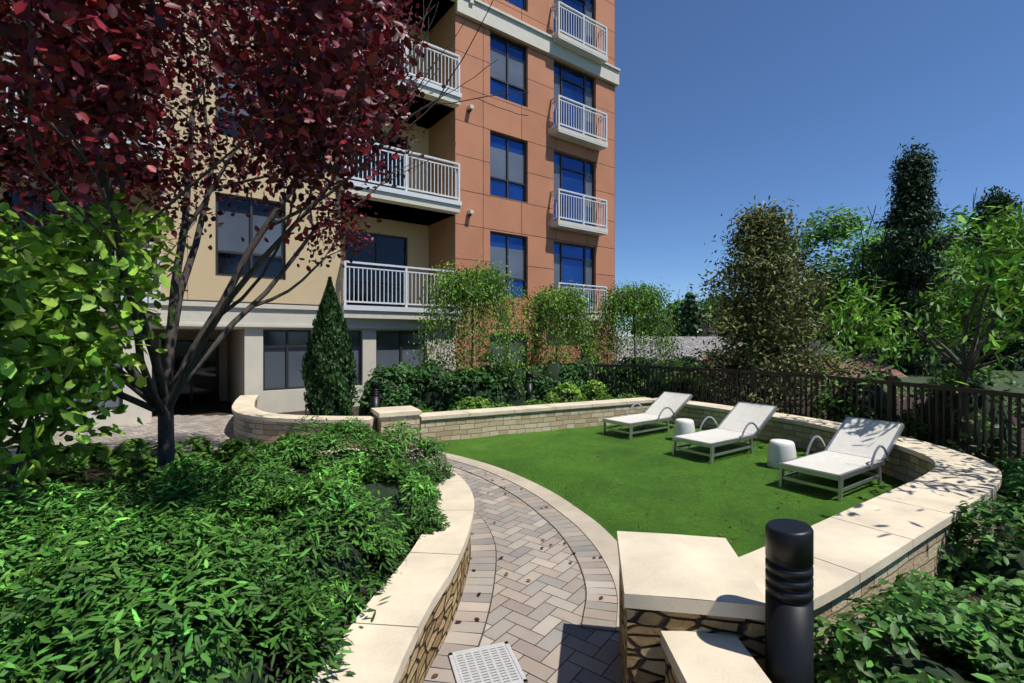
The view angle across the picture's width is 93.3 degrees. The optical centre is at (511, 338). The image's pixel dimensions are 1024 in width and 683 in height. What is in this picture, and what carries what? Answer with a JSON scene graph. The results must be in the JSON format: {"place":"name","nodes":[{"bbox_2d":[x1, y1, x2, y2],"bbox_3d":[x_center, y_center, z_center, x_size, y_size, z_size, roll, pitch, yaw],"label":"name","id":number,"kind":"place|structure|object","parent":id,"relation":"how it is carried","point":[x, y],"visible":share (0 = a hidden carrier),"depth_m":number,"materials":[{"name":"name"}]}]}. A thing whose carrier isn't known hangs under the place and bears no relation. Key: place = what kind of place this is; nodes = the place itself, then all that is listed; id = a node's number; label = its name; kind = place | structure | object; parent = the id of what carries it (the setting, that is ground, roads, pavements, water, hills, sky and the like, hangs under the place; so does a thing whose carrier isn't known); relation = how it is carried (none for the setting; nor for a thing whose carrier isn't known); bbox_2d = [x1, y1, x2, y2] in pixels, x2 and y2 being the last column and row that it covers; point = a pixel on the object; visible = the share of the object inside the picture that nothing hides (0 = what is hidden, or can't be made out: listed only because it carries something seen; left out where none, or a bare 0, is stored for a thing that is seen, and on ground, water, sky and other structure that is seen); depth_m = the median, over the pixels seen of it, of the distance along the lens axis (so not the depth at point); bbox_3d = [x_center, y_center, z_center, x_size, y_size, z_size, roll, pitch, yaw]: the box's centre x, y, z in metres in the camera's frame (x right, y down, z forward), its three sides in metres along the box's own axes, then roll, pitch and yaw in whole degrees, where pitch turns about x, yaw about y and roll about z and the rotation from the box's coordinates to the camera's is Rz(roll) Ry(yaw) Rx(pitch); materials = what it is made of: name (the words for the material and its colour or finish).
{"place":"outdoors","nodes":[
{"label":"outdoors","id":0,"kind":"place"},
{"bbox_2d":[0,461,427,682],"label":"bed soil","id":1,"kind":"structure","parent":0,"point":[280,663],"depth_m":2.61,"materials":[{"name":"brown soil"}]},
{"bbox_2d":[0,190,196,516],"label":"leafy tree","id":2,"kind":"object","parent":1,"relation":"on","point":[43,270],"visible":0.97,"depth_m":2.74,"materials":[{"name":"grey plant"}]},
{"bbox_2d":[0,433,313,504],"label":"shrubs","id":3,"kind":"object","parent":1,"relation":"on","point":[142,467],"visible":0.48,"depth_m":5.13,"materials":[{"name":"green plant"}]},
{"bbox_2d":[0,415,458,682],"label":"yew shrubs","id":4,"kind":"object","parent":1,"relation":"on","point":[97,586],"visible":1,"depth_m":2.04,"materials":[{"name":"green plant"}]},
{"bbox_2d":[0,0,528,500],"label":"red plum tree","id":5,"kind":"object","parent":1,"relation":"on","point":[312,118],"visible":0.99,"depth_m":3.11,"materials":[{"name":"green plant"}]},
{"bbox_2d":[152,376,1023,682],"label":"soil ground","id":6,"kind":"structure","parent":0,"point":[212,408],"depth_m":11.17,"materials":[{"name":"brown soil"}]},
{"bbox_2d":[1,445,473,682],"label":"bed wall","id":7,"kind":"structure","parent":6,"relation":"on","point":[401,637],"depth_m":2.49,"materials":[{"name":"stone"}]},
{"bbox_2d":[232,395,375,448],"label":"planter wall","id":8,"kind":"structure","parent":6,"relation":"on","point":[251,420],"depth_m":7.68,"materials":[{"name":"stone"}]},
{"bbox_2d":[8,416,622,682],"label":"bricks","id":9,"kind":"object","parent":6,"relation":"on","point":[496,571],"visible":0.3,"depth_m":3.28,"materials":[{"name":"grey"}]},
{"bbox_2d":[3,415,622,682],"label":"path pavers","id":10,"kind":"object","parent":9,"relation":"on","point":[593,610],"visible":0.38,"depth_m":3.31,"materials":[{"name":"grey"}]},
{"bbox_2d":[448,641,527,682],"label":"drain grate","id":11,"kind":"object","parent":9,"relation":"on","point":[495,663],"visible":1,"depth_m":2.47,"materials":[{"name":"grey metal"}]},
{"bbox_2d":[411,448,618,630],"bbox_3d":[-0.045,1.693,5.192,0.953,0.030,5.179,0,0,-26],"label":"edge band","id":12,"kind":"object","parent":9,"relation":"on","point":[603,541],"visible":0.64,"depth_m":4.58,"materials":[{"name":"concrete"}]},
{"bbox_2d":[300,277,358,415],"bbox_3d":[-3.204,0.199,8.545,0.958,2.602,0.974,0,0,0],"label":"arborvitae tree","id":13,"kind":"object","parent":6,"relation":"on","point":[329,376],"visible":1,"depth_m":8.30,"materials":[{"name":"green plant"}]},
{"bbox_2d":[370,381,379,415],"bbox_3d":[-2.460,1.231,8.700,0.166,0.937,0.166,0,0,0],"label":"bollard","id":14,"kind":"object","parent":6,"relation":"on","point":[375,394],"visible":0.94,"depth_m":8.63,"materials":[{"name":"black metal"}]},
{"bbox_2d":[371,406,421,446],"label":"pillar","id":15,"kind":"structure","parent":6,"relation":"on","point":[393,414],"depth_m":7.53,"materials":[{"name":"stone"}]},
{"bbox_2d":[407,253,537,404],"bbox_3d":[-0.968,0.110,11.528,3.132,4.178,3.184,0,0,0],"label":"weeping tree","id":16,"kind":"object","parent":6,"relation":"on","point":[476,289],"visible":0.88,"depth_m":10.98,"materials":[{"name":"green plant"}]},
{"bbox_2d":[526,371,532,403],"bbox_3d":[0.400,1.231,11.200,0.166,0.937,0.166,0,0,0],"label":"bollard","id":17,"kind":"object","parent":6,"relation":"on","point":[529,385],"visible":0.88,"depth_m":11.13,"materials":[{"name":"black metal"}]},
{"bbox_2d":[417,393,649,412],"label":"shrubs","id":18,"kind":"object","parent":6,"relation":"on","point":[494,405],"visible":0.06,"depth_m":10.18,"materials":[{"name":"green plant"}]},
{"bbox_2d":[351,352,726,415],"bbox_3d":[1.542,1.055,11.933,11.114,1.488,2.638,0,0,-30],"label":"hedge","id":19,"kind":"object","parent":6,"relation":"on","point":[433,388],"depth_m":10.56,"materials":[{"name":"green plant"}]},
{"bbox_2d":[500,275,610,391],"bbox_3d":[1.259,0.272,13.034,3.067,3.967,2.902,0,0,30],"label":"weeping tree","id":20,"kind":"object","parent":6,"relation":"on","point":[556,304],"visible":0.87,"depth_m":12.64,"materials":[{"name":"green plant"}]},
{"bbox_2d":[585,277,686,395],"bbox_3d":[3.321,0.227,13.656,3.081,3.855,3.192,0,0,0],"label":"weeping tree","id":21,"kind":"object","parent":6,"relation":"on","point":[629,301],"visible":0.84,"depth_m":13.06,"materials":[{"name":"green plant"}]},
{"bbox_2d":[617,531,764,682],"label":"pillar","id":22,"kind":"structure","parent":6,"relation":"on","point":[678,582],"depth_m":2.05,"materials":[{"name":"stone"}]},
{"bbox_2d":[661,631,771,682],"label":"wall","id":23,"kind":"structure","parent":6,"relation":"on","point":[695,657],"depth_m":1.85,"materials":[{"name":"stone"}]},
{"bbox_2d":[650,195,918,417],"bbox_3d":[5.765,-0.611,11.402,4.712,5.385,5.930,0,0,0],"label":"conifer tree","id":24,"kind":"object","parent":6,"relation":"on","point":[768,304],"visible":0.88,"depth_m":10.76,"materials":[{"name":"green plant"}]},
{"bbox_2d":[548,360,1023,466],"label":"fence","id":25,"kind":"object","parent":6,"relation":"on","point":[891,382],"visible":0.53,"depth_m":7.56,"materials":[{"name":"black metal"}]},
{"bbox_2d":[765,518,813,682],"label":"bollard","id":26,"kind":"object","parent":6,"relation":"on","point":[789,603],"visible":1,"depth_m":1.80,"materials":[{"name":"black metal"}]},
{"bbox_2d":[799,202,1023,450],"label":"tree","id":27,"kind":"object","parent":6,"relation":"on","point":[969,301],"visible":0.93,"depth_m":6.91,"materials":[{"name":"green plant"}]},
{"bbox_2d":[809,360,1023,471],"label":"shrubs","id":28,"kind":"object","parent":6,"relation":"on","point":[953,376],"visible":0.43,"depth_m":6.83,"materials":[{"name":"green plant"}]},
{"bbox_2d":[814,457,1023,682],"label":"shrub","id":29,"kind":"object","parent":6,"relation":"on","point":[968,642],"visible":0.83,"depth_m":2.32,"materials":[{"name":"green plant"}]},
{"bbox_2d":[956,209,1023,385],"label":"tree","id":30,"kind":"object","parent":6,"relation":"on","point":[1017,335],"visible":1,"depth_m":4.64,"materials":[{"name":"green plant"}]},
{"bbox_2d":[414,422,905,556],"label":"lawn","id":31,"kind":"structure","parent":0,"point":[601,496],"depth_m":5.72,"materials":[{"name":"green plant"}]},
{"bbox_2d":[420,397,655,441],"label":"wall","id":32,"kind":"structure","parent":31,"relation":"on","point":[461,424],"depth_m":8.65,"materials":[{"name":"stone"}]},
{"bbox_2d":[602,391,692,439],"bbox_3d":[2.496,1.378,8.820,1.800,0.650,0.698,0,0,-36],"label":"chaise","id":33,"kind":"object","parent":31,"relation":"on","point":[667,407],"visible":1,"depth_m":8.82,"materials":[{"name":"silver metal"}]},
{"bbox_2d":[674,418,694,441],"bbox_3d":[2.860,1.521,8.020,0.350,0.358,0.350,0,0,0],"label":"stool","id":34,"kind":"object","parent":31,"relation":"on","point":[684,426],"visible":0.66,"depth_m":7.90,"materials":[{"name":"white plastic"}]},
{"bbox_2d":[417,428,953,677],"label":"fallen leaves","id":35,"kind":"object","parent":31,"relation":"on","point":[434,675],"visible":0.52,"depth_m":4.42,"materials":[{"name":"brown plant"}]},
{"bbox_2d":[672,402,777,463],"bbox_3d":[3.225,1.378,7.268,1.800,0.650,0.698,0,0,-35],"label":"chaise","id":36,"kind":"object","parent":31,"relation":"on","point":[742,421],"visible":1,"depth_m":7.27,"materials":[{"name":"silver metal"}]},
{"bbox_2d":[767,439,796,469],"bbox_3d":[3.550,1.521,6.360,0.350,0.358,0.350,0,0,0],"label":"stool","id":37,"kind":"object","parent":31,"relation":"on","point":[781,450],"visible":0.83,"depth_m":6.25,"materials":[{"name":"white plastic"}]},
{"bbox_2d":[779,417,904,501],"bbox_3d":[3.954,1.378,5.755,1.800,0.650,0.698,0,0,-34],"label":"chaise","id":38,"kind":"object","parent":31,"relation":"on","point":[855,446],"visible":1,"depth_m":5.77,"materials":[{"name":"silver metal"}]},
{"bbox_2d":[615,0,1023,336],"label":"sky","id":39,"kind":"structure","parent":0,"point":[720,104],"materials":[{"name":"blue"}]},
{"bbox_2d":[652,398,1001,670],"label":"seat wall","id":40,"kind":"structure","parent":0,"point":[860,549],"depth_m":3.46,"materials":[{"name":"stone"}]},
{"bbox_2d":[786,339,1023,410],"bbox_3d":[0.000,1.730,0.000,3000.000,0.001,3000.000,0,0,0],"label":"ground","id":41,"kind":"structure","parent":0,"point":[1000,386],"depth_m":20.27,"materials":[{"name":"grey"}]},
{"bbox_2d":[0,0,619,432],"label":"apartment building","id":42,"kind":"structure","parent":41,"relation":"on","point":[528,198],"depth_m":14.28,"materials":[{"name":"brick"}]},
{"bbox_2d":[624,283,665,335],"bbox_3d":[10.975,1.104,39.998,5.804,11.346,5.560,0,0,0],"label":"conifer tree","id":43,"kind":"object","parent":41,"relation":"on","point":[644,284],"visible":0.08,"depth_m":39.45,"materials":[{"name":"green plant"}]},
{"bbox_2d":[674,292,702,335],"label":"conifer tree","id":44,"kind":"object","parent":41,"relation":"on","point":[690,323],"visible":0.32,"depth_m":41.58,"materials":[{"name":"green plant"}]},
{"bbox_2d":[615,323,787,363],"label":"house","id":45,"kind":"structure","parent":41,"relation":"on","point":[688,343],"depth_m":25.85,"materials":[{"name":"grey"}]},
{"bbox_2d":[650,286,756,335],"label":"tree","id":46,"kind":"object","parent":41,"relation":"on","point":[678,302],"visible":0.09,"depth_m":59.41,"materials":[{"name":"green plant"}]},
{"bbox_2d":[702,340,906,376],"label":"house","id":47,"kind":"structure","parent":41,"relation":"on","point":[869,361],"depth_m":22.95,"materials":[{"name":"grey"}]},
{"bbox_2d":[700,203,995,355],"bbox_3d":[19.790,-1.464,29.774,12.378,14.327,15.138,0,0,-12],"label":"tree","id":48,"kind":"object","parent":41,"relation":"on","point":[843,230],"visible":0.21,"depth_m":26.37,"materials":[{"name":"green plant"}]},
{"bbox_2d":[836,136,983,376],"bbox_3d":[19.360,-3.032,23.393,6.184,13.463,6.602,0,0,0],"label":"conifer tree","id":49,"kind":"object","parent":41,"relation":"on","point":[913,202],"visible":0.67,"depth_m":23.02,"materials":[{"name":"green plant"}]},
{"bbox_2d":[831,187,1023,363],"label":"tree","id":50,"kind":"object","parent":41,"relation":"on","point":[959,229],"visible":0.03,"depth_m":30.32,"materials":[{"name":"green plant"}]},
{"bbox_2d":[947,185,1023,370],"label":"conifer tree","id":51,"kind":"object","parent":41,"relation":"on","point":[997,199],"visible":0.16,"depth_m":26.53,"materials":[{"name":"green plant"}]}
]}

